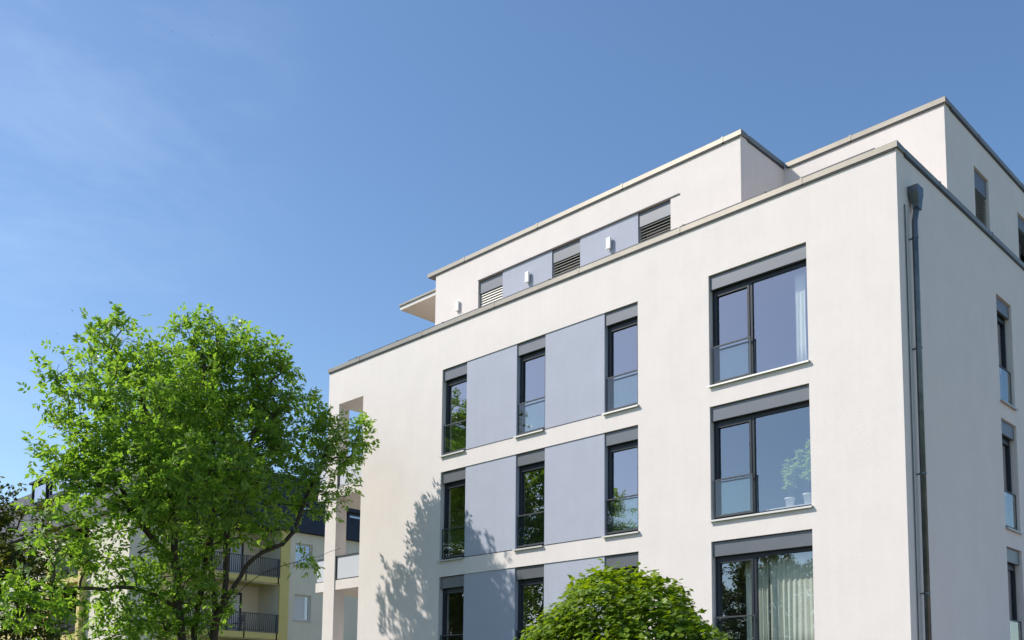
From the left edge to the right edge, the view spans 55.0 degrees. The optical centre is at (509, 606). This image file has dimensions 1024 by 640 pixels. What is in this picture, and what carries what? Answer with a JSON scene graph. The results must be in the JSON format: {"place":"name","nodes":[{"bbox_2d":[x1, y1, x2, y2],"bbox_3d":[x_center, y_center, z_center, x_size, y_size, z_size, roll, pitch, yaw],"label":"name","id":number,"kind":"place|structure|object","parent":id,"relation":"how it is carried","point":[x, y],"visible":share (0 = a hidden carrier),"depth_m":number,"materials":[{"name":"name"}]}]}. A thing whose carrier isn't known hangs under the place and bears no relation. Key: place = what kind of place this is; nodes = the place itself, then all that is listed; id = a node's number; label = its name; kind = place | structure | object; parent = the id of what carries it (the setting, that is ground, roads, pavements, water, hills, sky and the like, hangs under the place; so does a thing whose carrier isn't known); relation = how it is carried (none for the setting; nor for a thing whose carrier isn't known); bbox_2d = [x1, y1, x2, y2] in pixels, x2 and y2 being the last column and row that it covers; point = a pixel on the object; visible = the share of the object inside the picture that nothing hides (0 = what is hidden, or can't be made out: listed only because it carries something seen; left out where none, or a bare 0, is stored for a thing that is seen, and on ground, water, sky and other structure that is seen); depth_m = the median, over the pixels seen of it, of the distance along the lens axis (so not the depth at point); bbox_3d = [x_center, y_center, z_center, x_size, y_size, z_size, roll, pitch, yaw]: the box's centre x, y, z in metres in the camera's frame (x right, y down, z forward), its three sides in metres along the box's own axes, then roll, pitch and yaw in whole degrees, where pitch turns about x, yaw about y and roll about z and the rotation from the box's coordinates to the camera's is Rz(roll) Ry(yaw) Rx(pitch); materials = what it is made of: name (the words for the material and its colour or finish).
{"place":"outdoors","nodes":[
{"label":"outdoors","id":0,"kind":"place"},
{"bbox_2d":[0,454,359,639],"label":"yellow house","id":1,"kind":"structure","parent":0,"point":[276,605],"depth_m":51.73,"materials":[{"name":"paint"}]},
{"bbox_2d":[224,592,241,630],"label":"door","id":2,"kind":"structure","parent":1,"relation":"in","point":[239,597],"depth_m":51.50,"materials":[{"name":"grey"}]},
{"bbox_2d":[229,537,243,572],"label":"door","id":3,"kind":"structure","parent":1,"relation":"in","point":[240,551],"depth_m":51.72,"materials":[{"name":"grey"}]},
{"bbox_2d":[293,595,311,621],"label":"window","id":4,"kind":"structure","parent":1,"relation":"in","point":[299,600],"depth_m":52.18,"materials":[{"name":"grey"}]},
{"bbox_2d":[294,543,311,567],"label":"window","id":5,"kind":"structure","parent":1,"relation":"in","point":[308,547],"depth_m":52.57,"materials":[{"name":"grey"}]},
{"bbox_2d":[0,0,1023,504],"label":"sky","id":6,"kind":"structure","parent":0,"point":[300,170],"materials":[{"name":"blue"}]},
{"label":"lawn","id":7,"kind":"structure","parent":0,"visible":0},
{"bbox_2d":[0,476,75,639],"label":"dark tree","id":8,"kind":"object","parent":7,"relation":"on","point":[8,554],"visible":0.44,"depth_m":27.56,"materials":[{"name":"green plant"}]},
{"bbox_2d":[0,301,379,639],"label":"ash tree","id":9,"kind":"object","parent":7,"relation":"on","point":[179,442],"visible":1,"depth_m":23.83,"materials":[{"name":"green plant"}]},
{"bbox_2d":[513,558,732,639],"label":"globe maple","id":10,"kind":"object","parent":7,"relation":"on","point":[678,619],"visible":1,"depth_m":12.48,"materials":[{"name":"green plant"}]},
{"bbox_2d":[315,96,1023,639],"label":"apartment building","id":11,"kind":"structure","parent":7,"relation":"on","point":[611,378],"depth_m":22.54,"materials":[{"name":"white paint"}]},
{"bbox_2d":[437,468,465,561],"bbox_3d":[-1.536,-2.495,27.040,1.018,2.528,0.286,-5,-8,45],"label":"window","id":12,"kind":"structure","parent":11,"relation":"in","point":[453,479],"depth_m":27.27,"materials":[{"name":"grey metal"}]},
{"bbox_2d":[440,575,463,639],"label":"window","id":13,"kind":"structure","parent":11,"relation":"in","point":[455,584],"depth_m":27.00,"materials":[{"name":"grey metal"}]},
{"bbox_2d":[439,363,466,456],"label":"window","id":14,"kind":"structure","parent":11,"relation":"in","point":[457,375],"depth_m":27.57,"materials":[{"name":"grey metal"}]},
{"bbox_2d":[480,272,502,306],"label":"window","id":15,"kind":"structure","parent":11,"relation":"in","point":[490,287],"depth_m":28.67,"materials":[{"name":"grey metal"}]},
{"bbox_2d":[512,449,544,550],"bbox_3d":[0.541,-2.685,24.982,1.033,2.528,0.286,-5,-8,45],"label":"window","id":16,"kind":"structure","parent":11,"relation":"in","point":[535,460],"depth_m":25.20,"materials":[{"name":"grey metal"}]},
{"bbox_2d":[513,335,545,437],"bbox_3d":[0.571,-5.620,25.284,1.033,2.528,0.286,-5,-8,45],"label":"window","id":17,"kind":"structure","parent":11,"relation":"in","point":[536,348],"depth_m":25.51,"materials":[{"name":"grey metal"}]},
{"bbox_2d":[516,565,543,639],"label":"window","id":18,"kind":"structure","parent":11,"relation":"in","point":[533,575],"depth_m":24.94,"materials":[{"name":"grey metal"}]},
{"bbox_2d":[553,239,579,276],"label":"window","id":19,"kind":"structure","parent":11,"relation":"in","point":[569,254],"depth_m":26.65,"materials":[{"name":"grey metal"}]},
{"bbox_2d":[601,303,638,414],"bbox_3d":[2.671,-5.812,23.204,1.070,2.528,0.286,-5,-8,45],"label":"window","id":20,"kind":"structure","parent":11,"relation":"in","point":[626,317],"depth_m":23.40,"materials":[{"name":"grey metal"}]},
{"bbox_2d":[601,426,639,537],"bbox_3d":[2.641,-2.878,22.902,1.070,2.528,0.286,-5,-8,45],"label":"window","id":21,"kind":"structure","parent":11,"relation":"in","point":[625,439],"depth_m":23.13,"materials":[{"name":"grey metal"}]},
{"bbox_2d":[606,553,638,634],"bbox_3d":[2.647,0.042,22.648,1.007,2.488,0.170,-5,-8,45],"label":"window","id":22,"kind":"structure","parent":11,"relation":"in","point":[624,560],"depth_m":22.68,"materials":[{"name":"grey metal"}]},
{"bbox_2d":[639,200,670,241],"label":"window","id":23,"kind":"structure","parent":11,"relation":"in","point":[659,216],"depth_m":24.57,"materials":[{"name":"grey metal"}]},
{"bbox_2d":[745,556,770,639],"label":"curtain","id":24,"kind":"object","parent":11,"relation":"hanging from","point":[764,600],"visible":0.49,"depth_m":20.61,"materials":[{"name":"white fabric"}]},
{"bbox_2d":[707,244,809,387],"bbox_3d":[5.227,-6.046,20.672,2.377,2.528,0.286,-5,-8,45],"label":"window","id":25,"kind":"structure","parent":11,"relation":"in","point":[744,277],"depth_m":20.89,"materials":[{"name":"grey metal"}]},
{"bbox_2d":[709,385,812,521],"bbox_3d":[5.197,-3.112,20.371,2.377,2.528,0.286,-5,-8,45],"label":"window","id":26,"kind":"structure","parent":11,"relation":"in","point":[747,411],"depth_m":20.59,"materials":[{"name":"grey metal"}]},
{"bbox_2d":[713,530,812,639],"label":"window","id":27,"kind":"structure","parent":11,"relation":"in","point":[742,550],"depth_m":20.30,"materials":[{"name":"grey metal"}]},
{"bbox_2d":[780,450,801,506],"bbox_3d":[5.815,-2.639,20.257,0.489,1.244,0.510,1,-6,1],"label":"potted plant","id":28,"kind":"object","parent":11,"relation":"on","point":[790,474],"visible":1,"depth_m":20.16,"materials":[{"name":"green plant"}]},
{"bbox_2d":[769,551,814,639],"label":"curtain","id":29,"kind":"object","parent":11,"relation":"hanging from","point":[792,596],"visible":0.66,"depth_m":20.02,"materials":[{"name":"white fabric"}]},
{"bbox_2d":[794,268,806,362],"bbox_3d":[6.019,-5.928,20.321,0.034,2.126,0.254,6,-8,-42],"label":"curtain","id":30,"kind":"object","parent":11,"relation":"hanging from","point":[800,303],"visible":0.9,"depth_m":20.33,"materials":[{"name":"white fabric"}]},
{"bbox_2d":[793,438,811,503],"bbox_3d":[6.033,-2.728,19.986,0.376,1.311,0.597,3,-6,-20],"label":"potted plant","id":31,"kind":"object","parent":11,"relation":"on","point":[805,461],"visible":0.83,"depth_m":19.90,"materials":[{"name":"green plant"}]},
{"bbox_2d":[974,170,986,225],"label":"window","id":32,"kind":"structure","parent":11,"relation":"in","point":[980,185],"depth_m":23.06,"materials":[{"name":"grey metal"}]},
{"bbox_2d":[996,297,1018,410],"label":"window","id":33,"kind":"structure","parent":11,"relation":"in","point":[1002,309],"depth_m":22.79,"materials":[{"name":"grey metal"}]},
{"bbox_2d":[1001,420,1023,534],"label":"window","id":34,"kind":"structure","parent":11,"relation":"in","point":[1007,430],"depth_m":22.50,"materials":[{"name":"grey metal"}]},
{"bbox_2d":[1007,548,1021,639],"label":"window","id":35,"kind":"structure","parent":11,"relation":"in","point":[1012,556],"depth_m":22.22,"materials":[{"name":"grey metal"}]},
{"bbox_2d":[1017,215,1023,262],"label":"window","id":36,"kind":"structure","parent":11,"relation":"in","point":[1020,223],"depth_m":25.22,"materials":[{"name":"grey metal"}]}
]}

